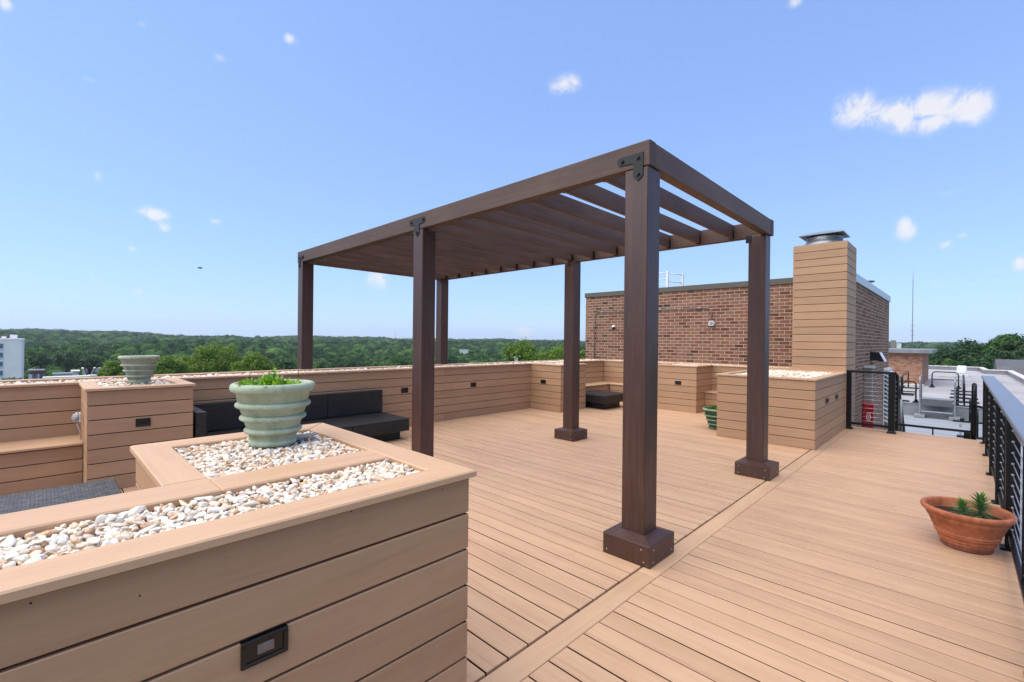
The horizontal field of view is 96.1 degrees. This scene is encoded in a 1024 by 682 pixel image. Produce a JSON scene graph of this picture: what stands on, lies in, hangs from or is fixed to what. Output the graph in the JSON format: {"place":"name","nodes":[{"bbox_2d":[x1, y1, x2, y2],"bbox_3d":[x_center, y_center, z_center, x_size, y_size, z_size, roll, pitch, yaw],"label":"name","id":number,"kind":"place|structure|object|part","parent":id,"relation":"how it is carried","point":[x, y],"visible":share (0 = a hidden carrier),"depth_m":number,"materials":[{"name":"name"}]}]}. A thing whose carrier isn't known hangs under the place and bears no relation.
{"place":"outdoors","nodes":[
{"label":"outdoors","id":0,"kind":"place"},
{"bbox_2d":[120,402,810,681],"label":"deck","id":1,"kind":"structure","parent":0,"point":[544,512],"depth_m":4.48,"materials":[{"name":"brown wood"}]},
{"bbox_2d":[0,435,82,495],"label":"built in bench","id":2,"kind":"object","parent":1,"relation":"on","point":[14,459],"visible":0.87,"depth_m":4.59,"materials":[{"name":"brown wood"}]},
{"bbox_2d":[0,478,121,514],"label":"table","id":3,"kind":"object","parent":1,"relation":"on","point":[17,502],"visible":0.15,"depth_m":3.45,"materials":[{"name":"grey wicker"}]},
{"bbox_2d":[79,378,195,487],"bbox_3d":[-4.182,0.981,5.128,0.987,1.033,0.906,1,0,44],"label":"planter box","id":4,"kind":"object","parent":1,"relation":"on","point":[117,422],"visible":0.73,"depth_m":4.72,"materials":[{"name":"brown wood"}]},
{"bbox_2d":[71,412,80,439],"bbox_3d":[-4.510,0.886,4.763,0.107,0.298,0.080,1,0,44],"label":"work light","id":5,"kind":"object","parent":4,"relation":"attached to","point":[76,417],"visible":1,"depth_m":4.75,"materials":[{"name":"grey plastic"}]},
{"bbox_2d":[97,380,173,387],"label":"pebbles","id":6,"kind":"object","parent":4,"relation":"on","point":[110,384],"visible":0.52,"depth_m":5.13,"materials":[{"name":"white gravel"}]},
{"bbox_2d":[118,355,159,382],"bbox_3d":[-4.157,0.311,5.137,0.372,0.297,0.372,1,0,44],"label":"plant pot","id":7,"kind":"object","parent":6,"relation":"on","point":[139,368],"visible":1,"depth_m":5.04,"materials":[{"name":"green stone"}]},
{"bbox_2d":[192,400,245,437],"bbox_3d":[-3.529,1.149,5.777,0.900,0.702,0.922,1,0,44],"label":"sofa section","id":8,"kind":"object","parent":1,"relation":"on","point":[215,418],"visible":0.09,"depth_m":5.95,"materials":[{"name":"black fabric"}]},
{"bbox_2d":[0,423,476,681],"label":"planter box","id":9,"kind":"object","parent":1,"relation":"on","point":[366,582],"visible":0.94,"depth_m":1.36,"materials":[{"name":"brown wood"}]},
{"bbox_2d":[0,431,419,569],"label":"pebbles","id":10,"kind":"object","parent":9,"relation":"on","point":[209,463],"visible":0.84,"depth_m":1.52,"materials":[{"name":"white gravel"}]},
{"bbox_2d":[229,379,315,447],"bbox_3d":[-1.194,0.359,2.306,0.384,0.306,0.384,1,0,44],"label":"plant pot","id":11,"kind":"object","parent":10,"relation":"on","point":[271,416],"visible":0.96,"depth_m":2.19,"materials":[{"name":"green stone"}]},
{"bbox_2d":[236,368,303,386],"bbox_3d":[-1.198,0.193,2.260,0.290,0.123,0.313,1,0,23],"label":"plant","id":12,"kind":"object","parent":11,"relation":"on","point":[270,379],"visible":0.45,"depth_m":2.24,"materials":[{"name":"green plant"}]},
{"bbox_2d":[296,432,318,439],"bbox_3d":[-1.075,0.491,2.401,0.115,0.017,0.133,1,0,-33],"label":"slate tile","id":13,"kind":"object","parent":10,"relation":"on","point":[302,436],"visible":0.79,"depth_m":2.39,"materials":[{"name":"grey stone"}]},
{"bbox_2d":[300,394,351,431],"bbox_3d":[-2.880,1.158,6.441,0.900,0.697,0.924,1,0,44],"label":"sofa section","id":14,"kind":"object","parent":1,"relation":"on","point":[316,410],"visible":0.23,"depth_m":6.85,"materials":[{"name":"black fabric"}]},
{"bbox_2d":[326,389,408,440],"bbox_3d":[-2.231,1.163,7.107,0.900,0.697,0.924,1,0,44],"label":"sofa section","id":15,"kind":"object","parent":1,"relation":"on","point":[361,412],"visible":0.72,"depth_m":7.11,"materials":[{"name":"black fabric"}]},
{"bbox_2d":[297,139,778,568],"bbox_3d":[-0.246,0.044,6.520,6.459,2.983,3.186,1,0,44],"label":"pergola","id":16,"kind":"object","parent":1,"relation":"on","point":[538,221],"visible":0.91,"depth_m":5.22,"materials":[{"name":"wood"}]},
{"bbox_2d":[530,362,586,411],"bbox_3d":[1.067,1.028,10.569,0.897,1.033,0.966,1,0,44],"label":"planter box","id":17,"kind":"object","parent":1,"relation":"on","point":[546,387],"visible":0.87,"depth_m":10.27,"materials":[{"name":"brown wood"}]},
{"bbox_2d":[585,390,622,408],"bbox_3d":[2.095,1.389,10.904,0.890,0.327,0.950,1,0,44],"label":"table","id":18,"kind":"object","parent":1,"relation":"on","point":[599,399],"visible":0.7,"depth_m":10.57,"materials":[{"name":"black wicker"}]},
{"bbox_2d":[585,381,657,405],"bbox_3d":[2.513,1.336,11.252,2.017,0.439,2.067,1,0,44],"label":"built in bench","id":19,"kind":"object","parent":1,"relation":"on","point":[610,386],"visible":0.3,"depth_m":11.92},
{"bbox_2d":[479,425,854,681],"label":"deck border","id":20,"kind":"object","parent":1,"relation":"attached to","point":[527,662],"visible":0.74,"depth_m":2.82,"materials":[{"name":"beige wood"}]},
{"bbox_2d":[657,363,712,412],"bbox_3d":[3.994,1.060,10.647,0.936,1.033,0.906,1,0,44],"label":"planter box","id":21,"kind":"object","parent":1,"relation":"on","point":[683,388],"visible":0.88,"depth_m":10.30,"materials":[{"name":"brown wood"}]},
{"bbox_2d":[703,406,716,429],"bbox_3d":[3.676,1.390,8.278,0.466,0.367,0.466,1,0,44],"label":"plant pot","id":22,"kind":"object","parent":1,"relation":"on","point":[711,416],"visible":0.49,"depth_m":8.17,"materials":[{"name":"green ceramic"}]},
{"bbox_2d":[707,405,716,409],"bbox_3d":[3.672,1.189,8.265,0.256,0.116,0.267,1,0,-17],"label":"plant","id":23,"kind":"object","parent":22,"relation":"on","point":[713,407],"visible":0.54,"depth_m":8.27,"materials":[{"name":"green plant"}]},
{"bbox_2d":[704,390,717,406],"bbox_3d":[4.895,1.363,10.071,1.198,0.439,0.429,1,0,44],"label":"built in bench","id":24,"kind":"object","parent":1,"relation":"on","point":[713,398],"visible":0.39,"depth_m":10.26,"materials":[{"name":"brown wood"}]},
{"bbox_2d":[716,369,846,449],"bbox_3d":[4.739,1.072,8.025,1.426,1.033,2.436,1,0,44],"label":"planter box","id":25,"kind":"object","parent":1,"relation":"on","point":[808,413],"visible":0.87,"depth_m":7.08,"materials":[{"name":"brown wood"}]},
{"bbox_2d":[736,370,831,380],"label":"pebbles","id":26,"kind":"object","parent":25,"relation":"on","point":[795,374],"visible":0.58,"depth_m":7.94,"materials":[{"name":"white gravel"}]},
{"bbox_2d":[792,230,856,427],"bbox_3d":[6.145,-0.256,9.062,0.869,3.715,1.010,1,0,44],"label":"chimney","id":27,"kind":"object","parent":1,"relation":"on","point":[824,305],"visible":0.81,"depth_m":8.70,"materials":[{"name":"brown wood"}]},
{"bbox_2d":[0,0,1023,343],"label":"sky","id":28,"kind":"structure","parent":0,"point":[145,144],"materials":[{"name":"blue"}]},
{"bbox_2d":[521,426,1023,681],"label":"deck walkway","id":29,"kind":"structure","parent":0,"point":[838,560],"depth_m":2.83,"materials":[{"name":"beige wood"}]},
{"bbox_2d":[846,370,896,433],"bbox_3d":[6.394,1.070,8.227,0.735,1.068,0.130,1,0,44],"label":"cable railing","id":30,"kind":"object","parent":29,"relation":"on","point":[891,383],"visible":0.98,"depth_m":8.13,"materials":[{"name":"metal"}]},
{"bbox_2d":[920,496,1018,554],"bbox_3d":[3.496,1.429,3.542,0.537,0.300,0.537,1,0,44],"label":"plant pot","id":31,"kind":"object","parent":29,"relation":"on","point":[969,534],"visible":0.94,"depth_m":3.43,"materials":[{"name":"ceramic"}]},
{"bbox_2d":[948,496,976,516],"bbox_3d":[3.422,1.283,3.493,0.180,0.198,0.204,1,0,1],"label":"plant","id":32,"kind":"object","parent":31,"relation":"in","point":[962,503],"visible":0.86,"depth_m":3.49,"materials":[{"name":"green plant"}]},
{"bbox_2d":[966,491,997,519],"bbox_3d":[3.557,1.255,3.483,0.227,0.245,0.238,1,0,15],"label":"plant","id":33,"kind":"object","parent":31,"relation":"in","point":[980,502],"visible":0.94,"depth_m":3.48,"materials":[{"name":"green plant"}]},
{"bbox_2d":[980,376,1023,672],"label":"cable railing","id":34,"kind":"object","parent":29,"relation":"on","point":[1003,426],"visible":0.96,"depth_m":3.51,"materials":[{"name":"metal"}]},
{"bbox_2d":[901,369,1023,405],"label":"roof","id":35,"kind":"structure","parent":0,"point":[944,388],"depth_m":32.68,"materials":[{"name":"grey concrete"}]},
{"bbox_2d":[899,376,913,401],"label":"roof guardrail","id":36,"kind":"object","parent":35,"relation":"on","point":[904,394],"visible":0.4,"depth_m":26.62,"materials":[{"name":"black metal"}]},
{"bbox_2d":[899,380,918,402],"bbox_3d":[20.067,2.570,23.431,0.990,1.111,1.100,1,0,44],"label":"roof guardrail","id":37,"kind":"object","parent":35,"relation":"on","point":[915,399],"visible":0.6,"depth_m":23.18,"materials":[{"name":"grey metal"}]},
{"bbox_2d":[902,372,918,394],"bbox_3d":[25.059,2.614,29.318,1.153,1.111,5.271,1,0,44],"label":"roof guardrail","id":38,"kind":"object","parent":35,"relation":"on","point":[903,386],"visible":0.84,"depth_m":29.31,"materials":[{"name":"grey metal"}]},
{"bbox_2d":[889,348,937,385],"bbox_3d":[28.868,1.892,39.581,11.050,2.610,10.200,1,0,44],"label":"brick penthouse","id":39,"kind":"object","parent":35,"relation":"on","point":[914,362],"visible":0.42,"depth_m":33.44,"materials":[{"name":"brick"}]},
{"bbox_2d":[929,371,960,388],"bbox_3d":[29.797,2.661,31.680,1.590,1.111,1.100,1,0,44],"label":"roof guardrail","id":40,"kind":"object","parent":35,"relation":"on","point":[957,387],"visible":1,"depth_m":31.73,"materials":[{"name":"grey metal"}]},
{"bbox_2d":[938,372,956,376],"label":"roof unit","id":41,"kind":"structure","parent":35,"relation":"on","point":[941,374],"depth_m":42.18,"materials":[{"name":"white metal"}]},
{"bbox_2d":[951,374,970,393],"bbox_3d":[27.591,2.643,28.139,1.122,1.111,2.719,1,0,44],"label":"roof guardrail","id":42,"kind":"object","parent":35,"relation":"on","point":[957,390],"visible":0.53,"depth_m":29.04,"materials":[{"name":"grey metal"}]},
{"bbox_2d":[957,365,968,376],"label":"roof unit","id":43,"kind":"structure","parent":35,"relation":"on","point":[961,370],"depth_m":42.52,"materials":[{"name":"white metal"}]},
{"bbox_2d":[950,377,977,398],"bbox_3d":[25.740,2.626,26.243,1.122,1.111,2.619,1,0,44],"label":"roof guardrail","id":44,"kind":"object","parent":35,"relation":"on","point":[957,393],"visible":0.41,"depth_m":27.04,"materials":[{"name":"grey metal"}]},
{"bbox_2d":[950,379,978,402],"bbox_3d":[23.994,2.611,24.454,1.122,1.111,2.420,1,0,44],"label":"roof guardrail","id":45,"kind":"object","parent":35,"relation":"on","point":[957,397],"visible":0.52,"depth_m":25.24,"materials":[{"name":"grey metal"}]},
{"bbox_2d":[953,381,978,406],"bbox_3d":[22.352,2.595,22.772,1.122,1.111,2.321,1,0,44],"label":"roof guardrail","id":46,"kind":"object","parent":35,"relation":"on","point":[958,402],"visible":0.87,"depth_m":22.05,"materials":[{"name":"grey metal"}]},
{"bbox_2d":[928,365,1023,383],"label":"roof parapet","id":47,"kind":"structure","parent":35,"relation":"on","point":[1019,377],"depth_m":47.35,"materials":[{"name":"stone"}]},
{"bbox_2d":[904,415,1022,547],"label":"roof","id":48,"kind":"structure","parent":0,"point":[933,421],"depth_m":19.55,"materials":[{"name":"grey concrete"}]},
{"bbox_2d":[0,359,603,483],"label":"parapet planter","id":49,"kind":"object","parent":48,"relation":"on","point":[28,411],"visible":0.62,"depth_m":7.51,"materials":[{"name":"brown wood"}]},
{"bbox_2d":[0,359,603,387],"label":"pebbles","id":50,"kind":"object","parent":49,"relation":"on","point":[60,380],"visible":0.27,"depth_m":6.77,"materials":[{"name":"white gravel"}]},
{"bbox_2d":[603,359,791,393],"bbox_3d":[4.653,2.067,11.063,5.560,3.031,0.700,1,0,44],"label":"parapet planter","id":51,"kind":"object","parent":48,"relation":"on","point":[613,372],"visible":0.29,"depth_m":12.26,"materials":[{"name":"brown wood"}]},
{"bbox_2d":[612,360,788,369],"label":"pebbles","id":52,"kind":"object","parent":51,"relation":"on","point":[709,364],"visible":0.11,"depth_m":11.04,"materials":[{"name":"white gravel"}]},
{"bbox_2d":[585,273,890,429],"bbox_3d":[6.819,1.224,13.973,6.640,5.255,6.504,1,0,44],"label":"brick penthouse","id":53,"kind":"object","parent":48,"relation":"on","point":[689,335],"visible":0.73,"depth_m":11.49,"materials":[{"name":"red brick"}]},
{"bbox_2d":[594,307,711,358],"bbox_3d":[3.680,-0.091,12.520,3.433,1.540,0.042,1,0,44],"label":"conduit","id":54,"kind":"object","parent":53,"relation":"attached to","point":[659,309],"visible":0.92,"depth_m":13.10,"materials":[{"name":"metal"}]},
{"bbox_2d":[659,271,683,286],"bbox_3d":[4.156,-1.542,12.399,0.910,0.634,0.318,1,0,15],"label":"roof ladder","id":55,"kind":"object","parent":53,"relation":"on","point":[668,281],"visible":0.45,"depth_m":12.34,"materials":[{"name":"white metal"}]},
{"bbox_2d":[708,321,715,325],"bbox_3d":[4.895,-0.431,11.296,0.170,0.130,0.100,1,0,44],"label":"junction box","id":56,"kind":"object","parent":53,"relation":"attached to","point":[711,323],"visible":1,"depth_m":11.26,"materials":[{"name":"metal"}]},
{"bbox_2d":[870,352,885,361],"bbox_3d":[8.880,0.383,11.158,0.283,0.230,0.400,1,0,44],"label":"wall light","id":57,"kind":"object","parent":53,"relation":"attached to","point":[876,356],"visible":1,"depth_m":11.04,"materials":[{"name":"black metal"}]},
{"bbox_2d":[883,367,893,424],"bbox_3d":[10.993,1.592,13.418,0.169,1.610,1.020,1,0,44],"label":"louver vent","id":58,"kind":"object","parent":53,"relation":"attached to","point":[888,369],"visible":0.43,"depth_m":13.15,"materials":[{"name":"white metal"}]},
{"bbox_2d":[862,402,873,427],"bbox_3d":[7.957,2.467,10.296,0.194,2.185,0.157,1,0,44],"label":"red cabinet","id":59,"kind":"object","parent":48,"relation":"on","point":[868,418],"visible":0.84,"depth_m":10.24,"materials":[{"name":"metal"}]},
{"bbox_3d":[7.910,2.431,10.248,0.178,2.075,0.021,1,0,44],"label":"door","id":60,"kind":"part","parent":59,"relation":"part of","materials":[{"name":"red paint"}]},
{"bbox_2d":[863,365,875,401],"bbox_3d":[8.087,0.980,10.418,0.189,0.840,0.280,1,0,44],"label":"duct","id":61,"kind":"object","parent":59,"relation":"on","point":[868,388],"visible":0.91,"depth_m":10.36,"materials":[{"name":"metal"}]},
{"bbox_2d":[914,375,960,419],"bbox_3d":[20.498,2.686,22.191,1.620,1.958,1.628,1,0,44],"label":"step over stairs","id":62,"kind":"object","parent":48,"relation":"on","point":[938,402],"visible":0.97,"depth_m":21.83,"materials":[{"name":"metal"}]},
{"bbox_2d":[902,402,982,421],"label":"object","id":63,"kind":"structure","parent":48,"relation":"on","point":[910,408],"depth_m":22.13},
{"bbox_2d":[953,399,981,439],"bbox_3d":[19.026,3.116,18.992,1.100,1.111,5.062,1,0,43],"label":"roof guardrail","id":64,"kind":"object","parent":48,"relation":"on","point":[964,421],"visible":0.6,"depth_m":20.45,"materials":[{"name":"metal"}]},
{"bbox_3d":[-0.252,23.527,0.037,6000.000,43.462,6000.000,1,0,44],"label":"terrain","id":65,"kind":"structure","parent":0,"visible":0},
{"bbox_2d":[0,335,24,379],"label":"apartment block","id":66,"kind":"structure","parent":65,"relation":"on","point":[12,356],"depth_m":128.87,"materials":[{"name":"concrete"}]},
{"bbox_2d":[2,376,22,379],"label":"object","id":67,"kind":"object","parent":65,"relation":"on","point":[13,378],"visible":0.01,"depth_m":32.63,"materials":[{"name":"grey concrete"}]},
{"bbox_2d":[28,369,44,378],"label":"brick building","id":68,"kind":"structure","parent":65,"relation":"on","point":[36,374],"depth_m":142.80,"materials":[{"name":"brick"}]},
{"bbox_2d":[27,352,53,371],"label":"tree","id":69,"kind":"object","parent":65,"relation":"on","point":[41,359],"visible":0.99,"depth_m":149.42,"materials":[{"name":"green plant"}]},
{"bbox_2d":[52,372,72,375],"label":"industrial building","id":70,"kind":"structure","parent":65,"relation":"on","point":[63,374],"depth_m":136.17,"materials":[{"name":"metal"}]},
{"bbox_2d":[42,375,89,378],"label":"industrial building","id":71,"kind":"structure","parent":65,"relation":"on","point":[44,377],"depth_m":124.17,"materials":[{"name":"stone"}]},
{"bbox_2d":[52,351,81,371],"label":"tree","id":72,"kind":"object","parent":65,"relation":"on","point":[67,360],"visible":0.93,"depth_m":167.62,"materials":[{"name":"green plant"}]},
{"bbox_2d":[71,370,79,375],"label":"industrial building","id":73,"kind":"structure","parent":65,"relation":"on","point":[75,372],"depth_m":154.10,"materials":[{"name":"white metal"}]},
{"bbox_2d":[76,357,103,374],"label":"tree","id":74,"kind":"object","parent":65,"relation":"on","point":[89,364],"visible":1,"depth_m":153.47,"materials":[{"name":"green plant"}]},
{"bbox_2d":[81,367,100,374],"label":"industrial building","id":75,"kind":"structure","parent":65,"relation":"on","point":[93,369],"depth_m":159.00,"materials":[{"name":"white metal"}]},
{"bbox_2d":[96,359,125,376],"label":"tree","id":76,"kind":"object","parent":65,"relation":"on","point":[112,368],"visible":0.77,"depth_m":70.74,"materials":[{"name":"green plant"}]},
{"bbox_2d":[153,355,192,374],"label":"tree","id":77,"kind":"object","parent":65,"relation":"on","point":[170,365],"visible":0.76,"depth_m":72.87,"materials":[{"name":"green plant"}]},
{"bbox_2d":[173,355,191,372],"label":"tree","id":78,"kind":"object","parent":65,"relation":"on","point":[183,358],"visible":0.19,"depth_m":84.36,"materials":[{"name":"green plant"}]},
{"bbox_2d":[184,340,242,372],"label":"tree","id":79,"kind":"object","parent":65,"relation":"on","point":[211,360],"visible":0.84,"depth_m":78.68,"materials":[{"name":"green plant"}]},
{"bbox_2d":[229,351,277,371],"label":"tree","id":80,"kind":"object","parent":65,"relation":"on","point":[253,361],"visible":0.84,"depth_m":76.14,"materials":[{"name":"green plant"}]},
{"bbox_2d":[273,357,296,369],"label":"tree","id":81,"kind":"object","parent":65,"relation":"on","point":[285,364],"visible":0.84,"depth_m":151.36,"materials":[{"name":"green plant"}]},
{"bbox_2d":[313,359,336,368],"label":"tree","id":82,"kind":"object","parent":65,"relation":"on","point":[320,364],"visible":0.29,"depth_m":150.82,"materials":[{"name":"green plant"}]},
{"bbox_2d":[330,355,368,367],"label":"tree","id":83,"kind":"object","parent":65,"relation":"on","point":[351,363],"visible":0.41,"depth_m":176.75,"materials":[{"name":"green plant"}]},
{"bbox_2d":[370,361,390,366],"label":"tree","id":84,"kind":"object","parent":65,"relation":"on","point":[375,362],"visible":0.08,"depth_m":143.67,"materials":[{"name":"green plant"}]},
{"bbox_2d":[386,355,411,365],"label":"tree","id":85,"kind":"object","parent":65,"relation":"on","point":[398,362],"visible":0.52,"depth_m":168.73,"materials":[{"name":"green plant"}]},
{"bbox_2d":[448,354,469,363],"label":"tree","id":86,"kind":"object","parent":65,"relation":"on","point":[452,359],"visible":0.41,"depth_m":196.74,"materials":[{"name":"green plant"}]},
{"bbox_2d":[0,328,985,378],"bbox_3d":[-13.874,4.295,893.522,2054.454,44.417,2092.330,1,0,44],"label":"forest","id":87,"kind":"object","parent":65,"relation":"on","point":[104,346],"visible":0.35,"depth_m":448.38,"materials":[{"name":"green plant"}]},
{"bbox_2d":[500,337,543,361],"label":"tree","id":88,"kind":"object","parent":65,"relation":"on","point":[520,352],"visible":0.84,"depth_m":69.03,"materials":[{"name":"green plant"}]},
{"bbox_2d":[536,343,563,359],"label":"tree","id":89,"kind":"object","parent":65,"relation":"on","point":[553,354],"visible":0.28,"depth_m":75.82,"materials":[{"name":"green plant"}]},
{"bbox_2d":[580,350,584,358],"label":"tree","id":90,"kind":"object","parent":65,"relation":"on","point":[582,353],"visible":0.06,"depth_m":68.70,"materials":[{"name":"green plant"}]},
{"bbox_2d":[891,340,895,347],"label":"tower block","id":91,"kind":"structure","parent":65,"relation":"on","point":[893,343],"depth_m":400.42,"materials":[{"name":"stone"}]},
{"bbox_2d":[910,292,913,345],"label":"radio mast","id":92,"kind":"object","parent":65,"relation":"on","point":[912,334],"visible":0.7,"depth_m":362.23,"materials":[{"name":"grey metal"}]},
{"bbox_2d":[929,353,946,364],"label":"tree","id":93,"kind":"object","parent":65,"relation":"on","point":[936,359],"visible":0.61,"depth_m":94.54,"materials":[{"name":"green plant"}]},
{"bbox_2d":[930,344,952,358],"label":"tree","id":94,"kind":"object","parent":65,"relation":"on","point":[942,350],"visible":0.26,"depth_m":119.16,"materials":[{"name":"green plant"}]},
{"bbox_2d":[933,359,962,365],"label":"tree","id":95,"kind":"object","parent":65,"relation":"on","point":[948,362],"visible":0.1,"depth_m":75.56,"materials":[{"name":"green plant"}]},
{"bbox_2d":[949,338,984,359],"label":"tree","id":96,"kind":"object","parent":65,"relation":"on","point":[969,348],"visible":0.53,"depth_m":98.22,"materials":[{"name":"green plant"}]},
{"bbox_2d":[954,354,979,366],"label":"tree","id":97,"kind":"object","parent":65,"relation":"on","point":[967,360],"visible":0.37,"depth_m":83.08,"materials":[{"name":"green plant"}]},
{"bbox_2d":[969,355,998,369],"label":"tree","id":98,"kind":"object","parent":65,"relation":"on","point":[986,362],"visible":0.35,"depth_m":74.57,"materials":[{"name":"green plant"}]},
{"bbox_2d":[981,333,1023,356],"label":"tree","id":99,"kind":"object","parent":65,"relation":"on","point":[996,345],"visible":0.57,"depth_m":87.82,"materials":[{"name":"green plant"}]},
{"bbox_2d":[993,359,1023,374],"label":"house","id":100,"kind":"structure","parent":65,"relation":"on","point":[1017,366],"depth_m":54.30,"materials":[{"name":"concrete"}]},
{"bbox_2d":[996,350,1023,359],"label":"tree","id":101,"kind":"object","parent":65,"relation":"on","point":[1016,355],"visible":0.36,"depth_m":74.98,"materials":[{"name":"green plant"}]},
{"bbox_2d":[1012,338,1023,350],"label":"tree","id":102,"kind":"object","parent":65,"relation":"on","point":[1020,345],"visible":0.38,"depth_m":83.51,"materials":[{"name":"green plant"}]},
{"bbox_3d":[8.063,2.618,8.764,0.910,1.890,2.100,1,0,44],"label":"deck stairs","id":103,"kind":"object","parent":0,"visible":0},
{"bbox_2d":[895,374,904,431],"bbox_3d":[7.549,2.002,8.919,0.098,2.889,2.502,1,0,44],"label":"stair railing","id":104,"kind":"object","parent":103,"relation":"attached to","point":[899,416],"visible":0.31,"depth_m":8.37,"materials":[{"name":"metal"}]},
{"bbox_2d":[899,423,970,438],"bbox_3d":[7.356,1.707,8.037,0.930,0.418,0.060,1,0,44],"label":"rail","id":105,"kind":"object","parent":103,"relation":"attached to","point":[967,434],"visible":0.6,"depth_m":7.96,"materials":[{"name":"black metal"}]},
{"bbox_2d":[970,383,982,439],"bbox_3d":[8.145,2.139,8.130,0.145,2.870,2.198,1,0,42],"label":"stair railing","id":106,"kind":"object","parent":103,"relation":"attached to","point":[973,423],"visible":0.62,"depth_m":7.60,"materials":[{"name":"black metal"}]}
]}

